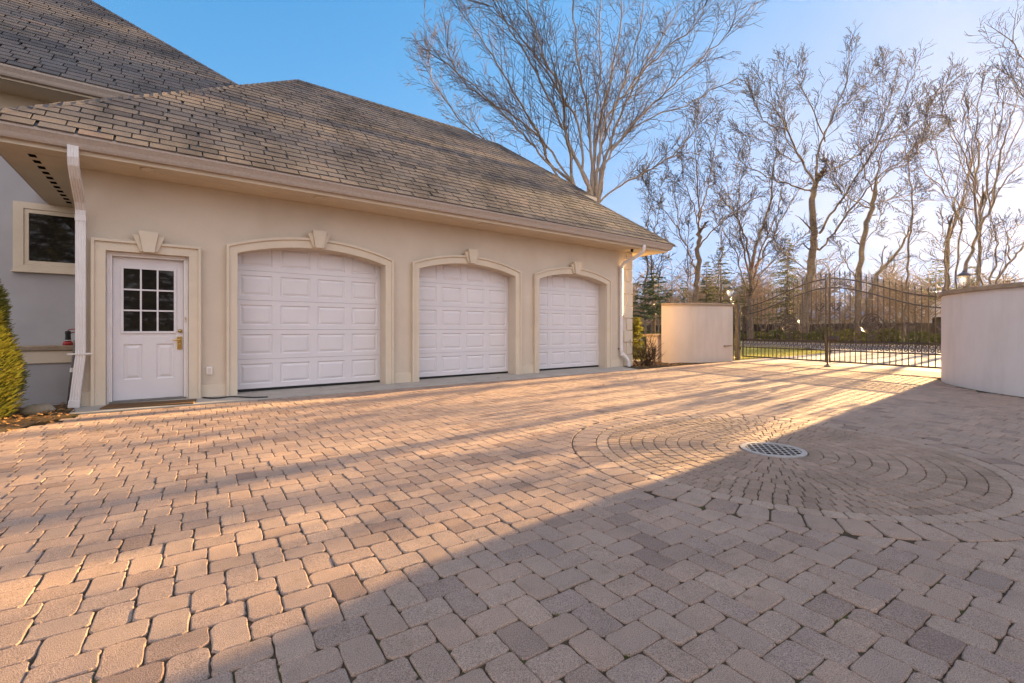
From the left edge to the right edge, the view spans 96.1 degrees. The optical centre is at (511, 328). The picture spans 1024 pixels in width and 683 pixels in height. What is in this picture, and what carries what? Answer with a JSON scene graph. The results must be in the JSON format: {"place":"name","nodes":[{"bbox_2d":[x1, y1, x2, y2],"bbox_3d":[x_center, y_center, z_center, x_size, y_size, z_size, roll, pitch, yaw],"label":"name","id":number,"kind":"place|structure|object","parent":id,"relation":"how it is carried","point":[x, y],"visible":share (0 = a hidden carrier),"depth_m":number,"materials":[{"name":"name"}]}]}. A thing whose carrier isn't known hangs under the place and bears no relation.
{"place":"outdoors","nodes":[
{"label":"outdoors","id":0,"kind":"place"},
{"bbox_2d":[0,405,78,431],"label":"planting bed","id":1,"kind":"object","parent":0,"point":[23,422],"visible":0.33,"depth_m":5.46,"materials":[{"name":"soil"}]},
{"bbox_2d":[0,279,30,417],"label":"arborvitae shrub","id":2,"kind":"object","parent":1,"relation":"on","point":[13,382],"visible":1,"depth_m":5.46,"materials":[{"name":"green plant"}]},
{"bbox_2d":[19,404,55,415],"bbox_3d":[-5.989,1.034,5.821,0.338,0.167,0.226,0,0,-37],"label":"rock","id":3,"kind":"object","parent":1,"relation":"on","point":[35,409],"visible":0.69,"depth_m":5.75,"materials":[{"name":"stone"}]},
{"bbox_2d":[67,340,74,404],"bbox_3d":[-6.209,0.604,6.512,0.068,0.948,0.198,0,0,3],"label":"garden pole","id":4,"kind":"object","parent":1,"relation":"on","point":[71,371],"visible":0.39,"depth_m":6.48,"materials":[{"name":"white plastic"}]},
{"bbox_2d":[0,361,681,430],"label":"leaf litter","id":5,"kind":"object","parent":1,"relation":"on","point":[20,417],"visible":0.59,"depth_m":5.59,"materials":[{"name":"brown plant"}]},
{"bbox_2d":[69,366,636,414],"bbox_3d":[-1.260,1.076,9.486,11.348,0.048,1.100,0,0,-37],"label":"concrete apron","id":6,"kind":"object","parent":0,"point":[315,391],"visible":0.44,"depth_m":8.31,"materials":[{"name":"grey concrete"}]},
{"bbox_2d":[100,399,196,409],"bbox_3d":[-5.087,1.056,6.498,1.032,0.021,0.385,0,0,-28],"label":"door mat","id":7,"kind":"object","parent":6,"relation":"on","point":[149,404],"depth_m":6.47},
{"bbox_2d":[202,396,267,398],"bbox_3d":[-4.268,1.052,7.124,0.930,0.032,0.160,0,0,-12],"label":"cable","id":8,"kind":"object","parent":6,"relation":"on","point":[234,396],"visible":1,"depth_m":7.12,"materials":[{"name":"black plastic"}]},
{"bbox_2d":[0,79,675,407],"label":"garage","id":9,"kind":"structure","parent":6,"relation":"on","point":[231,240],"depth_m":8.24,"materials":[{"name":"beige paint"}]},
{"bbox_2d":[106,251,187,403],"bbox_3d":[-5.372,-0.015,6.821,0.946,2.165,0.160,0,0,-37],"label":"entry door","id":10,"kind":"structure","parent":9,"relation":"in","point":[147,294],"depth_m":6.81,"materials":[{"name":"white paint"}]},
{"bbox_2d":[238,250,379,391],"bbox_3d":[-3.619,-0.217,8.392,2.520,2.527,0.084,0,0,-37],"label":"garage door","id":11,"kind":"structure","parent":9,"relation":"in","point":[306,318],"depth_m":8.28,"materials":[{"name":"white paint"}]},
{"bbox_2d":[419,265,507,378],"bbox_3d":[-1.097,-0.217,10.280,2.500,2.527,0.084,0,0,-37],"label":"garage door","id":12,"kind":"structure","parent":9,"relation":"in","point":[463,310],"depth_m":10.22,"materials":[{"name":"white paint"}]},
{"bbox_2d":[539,275,598,370],"bbox_3d":[1.425,-0.217,12.167,2.480,2.527,0.084,0,0,-37],"label":"garage door","id":13,"kind":"structure","parent":9,"relation":"in","point":[568,305],"depth_m":12.16,"materials":[{"name":"white paint"}]},
{"bbox_2d":[0,361,1023,682],"bbox_3d":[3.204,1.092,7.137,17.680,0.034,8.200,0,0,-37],"label":"driveway","id":14,"kind":"structure","parent":0,"point":[536,427],"depth_m":2.26,"materials":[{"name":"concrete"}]},
{"bbox_2d":[55,377,1000,660],"bbox_3d":[1.644,1.078,6.144,11.804,0.028,7.748,0,0,-37],"label":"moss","id":15,"kind":"object","parent":14,"relation":"on","point":[555,613],"visible":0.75,"depth_m":1.75,"materials":[{"name":"green plant"}]},
{"bbox_2d":[740,442,807,458],"bbox_3d":[2.340,1.083,4.130,0.524,0.017,0.524,0,0,-37],"label":"drain grate","id":16,"kind":"object","parent":14,"relation":"on","point":[770,449],"visible":0.98,"depth_m":4.12,"materials":[{"name":"grey metal"}]},
{"bbox_2d":[742,272,830,366],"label":"iron gate","id":17,"kind":"structure","parent":14,"relation":"on","point":[791,325],"depth_m":14.21,"materials":[{"name":"black metal"}]},
{"bbox_2d":[596,417,1023,523],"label":"driveway medallion","id":18,"kind":"object","parent":14,"relation":"on","point":[908,490],"visible":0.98,"depth_m":3.52,"materials":[{"name":"grey concrete"}]},
{"bbox_2d":[92,0,1023,323],"label":"sky","id":19,"kind":"structure","parent":0,"point":[351,47],"materials":[{"name":"blue"}]},
{"bbox_2d":[245,341,940,391],"bbox_3d":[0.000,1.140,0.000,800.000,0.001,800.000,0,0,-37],"label":"ground","id":20,"kind":"structure","parent":0,"point":[755,358],"depth_m":26.92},
{"bbox_2d":[0,345,72,407],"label":"planter wall","id":21,"kind":"structure","parent":20,"relation":"on","point":[47,380],"depth_m":6.44,"materials":[{"name":"paint"}]},
{"bbox_2d":[63,329,74,344],"bbox_3d":[-6.393,0.115,6.657,0.160,0.238,0.114,0,0,-9],"label":"spray bottle","id":22,"kind":"object","parent":21,"relation":"on","point":[67,340],"visible":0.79,"depth_m":6.63,"materials":[{"name":"plastic"}]},
{"bbox_2d":[0,0,596,345],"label":"house","id":23,"kind":"structure","parent":20,"relation":"on","point":[54,51],"depth_m":8.24,"materials":[{"name":"paint"}]},
{"bbox_2d":[11,201,74,274],"bbox_3d":[-7.814,-1.592,8.456,1.900,1.215,0.094,0,0,-37],"label":"window","id":24,"kind":"structure","parent":23,"relation":"in","point":[43,234],"depth_m":8.13,"materials":[{"name":"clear glass"}]},
{"bbox_2d":[643,334,660,361],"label":"wall","id":25,"kind":"structure","parent":20,"relation":"on","point":[658,338],"depth_m":15.36,"materials":[{"name":"beige paint"}]},
{"bbox_2d":[640,170,673,333],"bbox_3d":[10.694,-5.364,34.633,2.824,13.000,2.289,0,0,-8],"label":"young tree","id":26,"kind":"object","parent":20,"relation":"on","point":[653,227],"visible":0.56,"depth_m":34.64,"materials":[{"name":"brown plant"}]},
{"bbox_2d":[647,227,675,332],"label":"young tree","id":27,"kind":"object","parent":20,"relation":"on","point":[661,256],"visible":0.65,"depth_m":34.95,"materials":[{"name":"brown plant"}]},
{"bbox_2d":[676,281,690,302],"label":"spruce tree","id":28,"kind":"object","parent":20,"relation":"on","point":[684,299],"visible":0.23,"depth_m":47.98,"materials":[{"name":"green plant"}]},
{"bbox_2d":[675,202,695,302],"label":"young tree","id":29,"kind":"object","parent":20,"relation":"on","point":[690,209],"visible":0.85,"depth_m":34.85,"materials":[{"name":"brown plant"}]},
{"bbox_2d":[661,303,734,362],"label":"garden wall","id":30,"kind":"structure","parent":20,"relation":"on","point":[696,332],"depth_m":15.01,"materials":[{"name":"beige paint"}]},
{"bbox_2d":[726,286,733,303],"bbox_3d":[7.415,-1.157,15.660,0.270,0.622,0.270,0,0,-37],"label":"wall lantern","id":31,"kind":"object","parent":30,"relation":"on","point":[730,291],"depth_m":15.60,"materials":[{"name":"white glass"}]},
{"bbox_2d":[733,306,736,358],"bbox_3d":[7.611,0.105,15.713,0.038,1.850,0.416,0,0,43],"label":"iron screen","id":32,"kind":"object","parent":30,"relation":"attached to","point":[734,325],"visible":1,"depth_m":15.56,"materials":[{"name":"black metal"}]},
{"bbox_2d":[699,260,716,302],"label":"spruce tree","id":33,"kind":"object","parent":20,"relation":"on","point":[706,284],"visible":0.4,"depth_m":45.92,"materials":[{"name":"green plant"}]},
{"bbox_2d":[708,162,737,302],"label":"young tree","id":34,"kind":"object","parent":20,"relation":"on","point":[721,244],"visible":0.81,"depth_m":35.11,"materials":[{"name":"brown plant"}]},
{"bbox_2d":[702,247,744,330],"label":"spruce tree","id":35,"kind":"object","parent":20,"relation":"on","point":[721,281],"visible":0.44,"depth_m":43.94,"materials":[{"name":"green plant"}]},
{"bbox_2d":[733,273,761,324],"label":"pine tree","id":36,"kind":"object","parent":20,"relation":"on","point":[744,296],"visible":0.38,"depth_m":51.95,"materials":[{"name":"green plant"}]},
{"bbox_2d":[744,331,773,341],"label":"hedge shrub","id":37,"kind":"object","parent":20,"relation":"on","point":[761,334],"visible":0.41,"depth_m":41.64,"materials":[{"name":"green plant"}]},
{"bbox_2d":[694,124,824,340],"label":"oak tree","id":38,"kind":"object","parent":20,"relation":"on","point":[751,289],"visible":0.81,"depth_m":40.59,"materials":[{"name":"brown plant"}]},
{"bbox_2d":[762,329,795,341],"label":"hedge shrub","id":39,"kind":"object","parent":20,"relation":"on","point":[774,333],"visible":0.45,"depth_m":40.47,"materials":[{"name":"green plant"}]},
{"bbox_2d":[758,235,803,323],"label":"pine tree","id":40,"kind":"object","parent":20,"relation":"on","point":[786,284],"visible":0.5,"depth_m":49.96,"materials":[{"name":"green plant"}]},
{"bbox_2d":[636,323,940,342],"bbox_3d":[24.965,0.325,41.860,0.146,1.610,87.120,0,0,-37],"label":"board fence","id":41,"kind":"object","parent":20,"relation":"on","point":[924,327],"visible":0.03,"depth_m":37.83,"materials":[{"name":"brown wood"}]},
{"bbox_2d":[781,330,819,342],"bbox_3d":[23.780,0.584,38.334,2.390,1.158,3.162,0,0,-37],"label":"hedge shrub","id":42,"kind":"object","parent":20,"relation":"on","point":[785,337],"visible":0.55,"depth_m":37.84,"materials":[{"name":"green plant"}]},
{"bbox_2d":[631,235,1023,324],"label":"woods","id":43,"kind":"object","parent":20,"relation":"on","point":[767,289],"visible":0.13,"depth_m":53.83,"materials":[{"name":"brown plant"}]},
{"bbox_2d":[807,327,847,342],"bbox_3d":[25.471,0.482,37.436,3.441,1.354,2.815,0,0,-37],"label":"hedge shrub","id":44,"kind":"object","parent":20,"relation":"on","point":[823,334],"visible":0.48,"depth_m":37.10,"materials":[{"name":"green plant"}]},
{"bbox_2d":[715,20,975,342],"bbox_3d":[27.781,-11.856,38.067,20.372,26.331,9.177,0,0,12],"label":"oak tree","id":45,"kind":"object","parent":20,"relation":"on","point":[812,249],"visible":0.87,"depth_m":37.87,"materials":[{"name":"brown plant"}]},
{"bbox_2d":[836,328,871,343],"bbox_3d":[26.979,0.535,36.414,2.748,1.267,2.816,0,0,0],"label":"hedge shrub","id":46,"kind":"object","parent":20,"relation":"on","point":[847,331],"visible":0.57,"depth_m":36.19,"materials":[{"name":"green plant"}]},
{"bbox_2d":[798,299,940,323],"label":"house","id":47,"kind":"structure","parent":20,"relation":"on","point":[938,317],"depth_m":50.96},
{"bbox_2d":[930,316,940,322],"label":"window","id":48,"kind":"structure","parent":47,"relation":"in","point":[938,318],"depth_m":44.80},
{"bbox_2d":[808,76,939,343],"bbox_3d":[28.211,-8.840,35.174,12.436,20.009,4.773,0,0,-12],"label":"oak tree","id":49,"kind":"object","parent":20,"relation":"on","point":[863,240],"visible":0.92,"depth_m":35.58,"materials":[{"name":"brown plant"}]},
{"bbox_2d":[859,328,911,343],"bbox_3d":[27.941,0.518,34.449,2.461,1.280,3.192,0,0,-37],"label":"hedge shrub","id":50,"kind":"object","parent":20,"relation":"on","point":[886,332],"visible":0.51,"depth_m":34.17,"materials":[{"name":"green plant"}]},
{"bbox_2d":[863,214,920,323],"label":"oak tree","id":51,"kind":"object","parent":20,"relation":"on","point":[876,275],"visible":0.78,"depth_m":41.90,"materials":[{"name":"brown plant"}]},
{"bbox_2d":[882,102,936,344],"bbox_3d":[28.412,-7.564,33.226,2.743,17.449,3.078,0,0,-21],"label":"young tree","id":52,"kind":"object","parent":20,"relation":"on","point":[908,251],"visible":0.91,"depth_m":32.96,"materials":[{"name":"brown plant"}]},
{"bbox_2d":[892,331,937,344],"bbox_3d":[29.132,0.634,32.979,3.723,1.096,2.946,0,0,-37],"label":"hedge shrub","id":53,"kind":"object","parent":20,"relation":"on","point":[918,333],"visible":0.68,"depth_m":32.57,"materials":[{"name":"green plant"}]},
{"bbox_2d":[926,333,940,342],"bbox_3d":[30.221,0.633,31.776,2.424,1.072,2.707,0,0,-37],"label":"hedge shrub","id":54,"kind":"object","parent":20,"relation":"on","point":[938,337],"visible":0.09,"depth_m":32.02,"materials":[{"name":"green plant"}]},
{"bbox_2d":[917,260,958,300],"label":"pine tree","id":55,"kind":"object","parent":20,"relation":"on","point":[935,276],"visible":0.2,"depth_m":47.92,"materials":[{"name":"green plant"}]},
{"bbox_2d":[905,199,972,289],"bbox_3d":[25.959,-3.299,27.989,3.636,8.870,1.884,0,0,0],"label":"young tree","id":56,"kind":"object","parent":20,"relation":"on","point":[945,262],"visible":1,"depth_m":28.02,"materials":[{"name":"brown plant"}]},
{"bbox_2d":[886,56,1023,287],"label":"oak tree","id":57,"kind":"object","parent":20,"relation":"on","point":[982,220],"visible":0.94,"depth_m":25.91,"materials":[{"name":"brown plant"}]},
{"bbox_2d":[918,111,992,288],"bbox_3d":[32.766,-6.811,33.921,6.191,15.919,4.223,0,0,-37],"label":"roadside tree","id":58,"kind":"object","parent":20,"relation":"on","point":[960,233],"visible":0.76,"depth_m":34.17,"materials":[{"name":"brown plant"}]},
{"bbox_2d":[957,265,987,287],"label":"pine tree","id":59,"kind":"object","parent":20,"relation":"on","point":[972,278],"visible":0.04,"depth_m":49.97,"materials":[{"name":"plant"}]},
{"bbox_2d":[937,132,1011,290],"bbox_3d":[36.910,-7.321,37.302,3.926,16.932,3.005,0,0,12],"label":"roadside tree","id":60,"kind":"object","parent":20,"relation":"on","point":[947,250],"visible":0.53,"depth_m":37.80,"materials":[{"name":"brown plant"}]},
{"bbox_2d":[938,281,1023,396],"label":"garden wall","id":61,"kind":"structure","parent":20,"relation":"on","point":[982,338],"depth_m":8.03,"materials":[{"name":"paint"}]},
{"bbox_2d":[827,271,943,368],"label":"iron gate","id":62,"kind":"structure","parent":61,"relation":"attached to","point":[834,338],"depth_m":12.10,"materials":[{"name":"black metal"}]},
{"bbox_2d":[957,270,970,287],"bbox_3d":[10.616,-1.071,10.816,0.270,0.622,0.270,0,0,-37],"label":"wall lantern","id":63,"kind":"object","parent":61,"relation":"on","point":[963,278],"depth_m":10.76,"materials":[{"name":"white glass"}]},
{"bbox_2d":[942,86,1023,285],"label":"roadside tree","id":64,"kind":"object","parent":20,"relation":"on","point":[980,206],"visible":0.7,"depth_m":28.98,"materials":[{"name":"brown plant"}]},
{"bbox_2d":[964,0,1023,117],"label":"oak tree","id":65,"kind":"object","parent":20,"relation":"on","point":[1010,67],"visible":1,"depth_m":21.43,"materials":[{"name":"brown plant"}]},
{"bbox_2d":[627,361,668,368],"bbox_3d":[3.525,1.076,14.824,2.535,0.001,4.507,0,0,-24],"label":"side bed","id":66,"kind":"object","parent":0,"point":[649,366],"visible":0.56,"depth_m":13.21,"materials":[{"name":"soil"}]},
{"bbox_2d":[631,317,644,358],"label":"cypress tree","id":67,"kind":"object","parent":66,"relation":"on","point":[637,329],"visible":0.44,"depth_m":16.79,"materials":[{"name":"green plant"}]},
{"bbox_2d":[630,333,662,365],"bbox_3d":[3.858,0.532,13.514,1.300,1.115,1.413,0,0,-37],"label":"bare shrub","id":68,"kind":"object","parent":66,"relation":"on","point":[646,358],"visible":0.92,"depth_m":13.37,"materials":[{"name":"brown plant"}]},
{"bbox_2d":[634,344,828,359],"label":"lawn","id":69,"kind":"structure","parent":0,"point":[763,352],"depth_m":21.40,"materials":[{"name":"green plant"}]},
{"bbox_2d":[400,0,768,202],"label":"beech tree","id":70,"kind":"object","parent":69,"relation":"on","point":[595,187],"visible":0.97,"depth_m":23.40,"materials":[{"name":"brown plant"}]},
{"bbox_2d":[640,162,658,338],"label":"young tree","id":71,"kind":"object","parent":69,"relation":"on","point":[645,321],"visible":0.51,"depth_m":34.71,"materials":[{"name":"brown plant"}]},
{"bbox_2d":[632,272,678,332],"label":"spruce tree","id":72,"kind":"object","parent":69,"relation":"on","point":[649,309],"visible":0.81,"depth_m":25.80,"materials":[{"name":"green plant"}]},
{"bbox_2d":[630,94,771,302],"bbox_3d":[11.730,-7.077,29.812,10.247,16.518,5.271,0,0,-5],"label":"maple tree","id":73,"kind":"object","parent":69,"relation":"on","point":[697,268],"visible":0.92,"depth_m":29.86,"materials":[{"name":"brown plant"}]},
{"bbox_2d":[733,348,940,371],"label":"driveway","id":74,"kind":"structure","parent":0,"point":[898,359],"depth_m":15.85,"materials":[{"name":"beige concrete"}]},
{"bbox_2d":[734,303,740,359],"bbox_3d":[7.838,0.105,15.948,0.160,1.990,0.212,0,0,-37],"label":"gate post","id":75,"kind":"object","parent":74,"relation":"on","point":[737,331],"visible":0.9,"depth_m":15.92,"materials":[{"name":"black metal"}]},
{"bbox_2d":[741,343,940,351],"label":"road","id":76,"kind":"structure","parent":0,"point":[816,346],"depth_m":27.38,"materials":[{"name":"grey asphalt"}]},
{"bbox_2d":[638,339,938,347],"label":"road kerb","id":77,"kind":"structure","parent":76,"relation":"on","point":[821,343],"depth_m":30.05,"materials":[{"name":"concrete"}]}
]}

